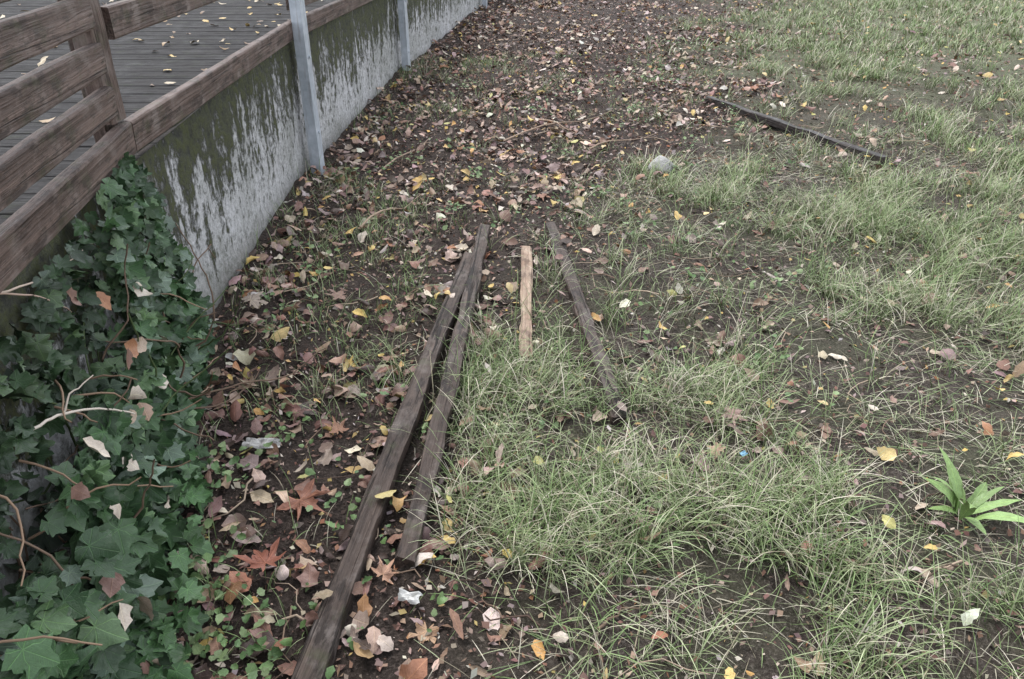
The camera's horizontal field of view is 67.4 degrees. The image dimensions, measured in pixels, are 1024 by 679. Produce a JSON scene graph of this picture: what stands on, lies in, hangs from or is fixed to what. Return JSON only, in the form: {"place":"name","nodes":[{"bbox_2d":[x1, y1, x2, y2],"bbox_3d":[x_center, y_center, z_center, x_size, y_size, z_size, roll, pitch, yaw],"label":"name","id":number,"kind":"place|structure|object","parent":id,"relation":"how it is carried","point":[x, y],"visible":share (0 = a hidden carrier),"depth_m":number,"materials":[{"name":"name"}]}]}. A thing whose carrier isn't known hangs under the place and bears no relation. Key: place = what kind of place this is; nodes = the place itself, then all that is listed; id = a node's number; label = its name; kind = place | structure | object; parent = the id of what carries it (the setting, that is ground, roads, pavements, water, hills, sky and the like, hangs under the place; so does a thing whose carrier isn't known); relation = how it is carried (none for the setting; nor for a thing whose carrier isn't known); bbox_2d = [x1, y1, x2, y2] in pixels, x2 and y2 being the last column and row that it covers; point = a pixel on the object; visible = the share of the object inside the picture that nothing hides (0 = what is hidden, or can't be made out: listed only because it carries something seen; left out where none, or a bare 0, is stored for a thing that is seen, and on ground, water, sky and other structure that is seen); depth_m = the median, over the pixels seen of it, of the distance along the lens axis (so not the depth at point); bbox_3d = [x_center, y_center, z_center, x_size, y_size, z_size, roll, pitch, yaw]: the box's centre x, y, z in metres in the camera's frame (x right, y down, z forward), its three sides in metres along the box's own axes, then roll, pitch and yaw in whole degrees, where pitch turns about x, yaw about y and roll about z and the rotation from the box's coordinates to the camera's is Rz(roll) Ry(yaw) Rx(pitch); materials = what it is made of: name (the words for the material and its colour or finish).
{"place":"outdoors","nodes":[
{"label":"outdoors","id":0,"kind":"place"},
{"bbox_2d":[155,0,1023,678],"bbox_3d":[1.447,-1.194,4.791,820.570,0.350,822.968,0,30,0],"label":"ground","id":1,"kind":"structure","parent":0,"point":[761,666],"depth_m":2.85,"materials":[{"name":"soil"}]},
{"bbox_2d":[0,151,327,678],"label":"ivy plant","id":2,"kind":"object","parent":1,"relation":"on","point":[92,606],"visible":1,"depth_m":1.75,"materials":[{"name":"green plant"}]},
{"bbox_2d":[0,0,481,640],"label":"terrace wall","id":3,"kind":"structure","parent":1,"relation":"on","point":[228,164],"depth_m":3.44,"materials":[{"name":"paint"}]},
{"bbox_2d":[0,0,335,224],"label":"wooden deck","id":4,"kind":"structure","parent":3,"relation":"on","point":[140,66],"depth_m":3.79,"materials":[{"name":"grey wood"}]},
{"bbox_2d":[0,0,372,292],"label":"wooden fence","id":5,"kind":"object","parent":4,"relation":"on","point":[32,227],"visible":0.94,"depth_m":1.96,"materials":[{"name":"brown wood"}]},
{"bbox_2d":[242,438,280,448],"bbox_3d":[-0.779,0.322,2.390,0.113,0.025,0.048,5,36,-3],"label":"paper scrap","id":6,"kind":"object","parent":1,"relation":"on","point":[258,443],"visible":0.85,"depth_m":2.39,"materials":[{"name":"paper"}]},
{"bbox_2d":[289,0,324,175],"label":"steel post","id":7,"kind":"object","parent":1,"relation":"on","point":[304,65],"visible":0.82,"depth_m":4.34,"materials":[{"name":"grey metal"}]},
{"bbox_2d":[291,252,472,678],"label":"wooden plank","id":8,"kind":"object","parent":1,"relation":"on","point":[316,658],"visible":0.91,"depth_m":2.12,"materials":[{"name":"brown wood"}]},
{"bbox_2d":[397,0,410,70],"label":"steel post","id":9,"kind":"object","parent":1,"relation":"on","point":[404,31],"visible":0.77,"depth_m":6.73,"materials":[{"name":"grey metal"}]},
{"bbox_2d":[398,588,422,603],"bbox_3d":[-0.249,0.622,1.860,0.060,0.020,0.028,11,37,7],"label":"paper scrap","id":10,"kind":"object","parent":1,"relation":"on","point":[410,597],"visible":1,"depth_m":1.86,"materials":[{"name":"white paper"}]},
{"bbox_2d":[394,224,489,570],"bbox_3d":[-0.198,0.012,2.890,0.068,0.054,2.213,4,31,2],"label":"wooden plank","id":11,"kind":"object","parent":1,"relation":"on","point":[431,465],"visible":0.94,"depth_m":2.43,"materials":[{"name":"brown wood"}]},
{"bbox_2d":[482,0,486,8],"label":"steel post","id":12,"kind":"object","parent":1,"relation":"on","point":[484,2],"visible":0.69,"depth_m":10.29,"materials":[{"name":"grey metal"}]},
{"bbox_2d":[376,36,630,171],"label":"dried weed stalks","id":13,"kind":"object","parent":1,"relation":"on","point":[400,164],"visible":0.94,"depth_m":4.86,"materials":[{"name":"brown plant"}]},
{"bbox_2d":[158,31,860,678],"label":"ground weeds","id":14,"kind":"object","parent":1,"relation":"on","point":[274,653],"visible":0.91,"depth_m":2.13,"materials":[{"name":"green plant"}]},
{"bbox_2d":[0,0,1023,678],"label":"leaf litter","id":15,"kind":"object","parent":1,"relation":"on","point":[376,642],"visible":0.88,"depth_m":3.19,"materials":[{"name":"brown plant"}]},
{"bbox_2d":[518,246,532,363],"bbox_3d":[0.060,-0.176,3.254,0.060,0.042,0.946,0,33,1],"label":"wooden stake","id":16,"kind":"object","parent":1,"relation":"on","point":[525,290],"visible":0.94,"depth_m":3.21,"materials":[{"name":"brown wood"}]},
{"bbox_2d":[546,222,629,424],"bbox_3d":[0.275,-0.159,3.219,0.068,0.044,1.657,0,31,-7],"label":"wooden plank","id":17,"kind":"object","parent":1,"relation":"on","point":[580,307],"visible":0.89,"depth_m":2.98,"materials":[{"name":"brown wood"}]},
{"bbox_2d":[190,33,996,678],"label":"fallen twigs","id":18,"kind":"object","parent":1,"relation":"on","point":[586,353],"visible":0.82,"depth_m":3.21,"materials":[{"name":"brown wood"}]},
{"bbox_2d":[231,0,956,650],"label":"plane tree leaves","id":19,"kind":"object","parent":1,"relation":"on","point":[271,558],"visible":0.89,"depth_m":2.21,"materials":[{"name":"brown plant"}]},
{"bbox_2d":[165,0,1023,678],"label":"grass","id":20,"kind":"structure","parent":1,"relation":"on","point":[897,198],"depth_m":2.67,"materials":[{"name":"green plant"}]},
{"bbox_2d":[648,155,673,174],"bbox_3d":[0.911,-1.062,4.702,0.159,0.121,0.153,0,30,0],"label":"stone","id":21,"kind":"object","parent":1,"relation":"on","point":[662,160],"visible":0.66,"depth_m":4.65,"materials":[{"name":"white stone"}]},
{"bbox_2d":[705,96,887,164],"bbox_3d":[1.929,-1.505,5.424,0.079,0.059,1.757,-8,31,-25],"label":"dark timber plank","id":22,"kind":"object","parent":1,"relation":"on","point":[774,122],"visible":0.91,"depth_m":5.29,"materials":[{"name":"brown wood"}]},
{"bbox_2d":[872,195,923,213],"bbox_3d":[2.102,-0.743,4.215,0.294,0.035,0.041,27,39,36],"label":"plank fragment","id":23,"kind":"object","parent":1,"relation":"on","point":[916,208],"visible":0.28,"depth_m":4.16,"materials":[{"name":"brown wood"}]},
{"bbox_2d":[925,447,1023,534],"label":"dock plant","id":24,"kind":"object","parent":1,"relation":"on","point":[978,497],"visible":0.99,"depth_m":2.10,"materials":[{"name":"green plant"}]}
]}

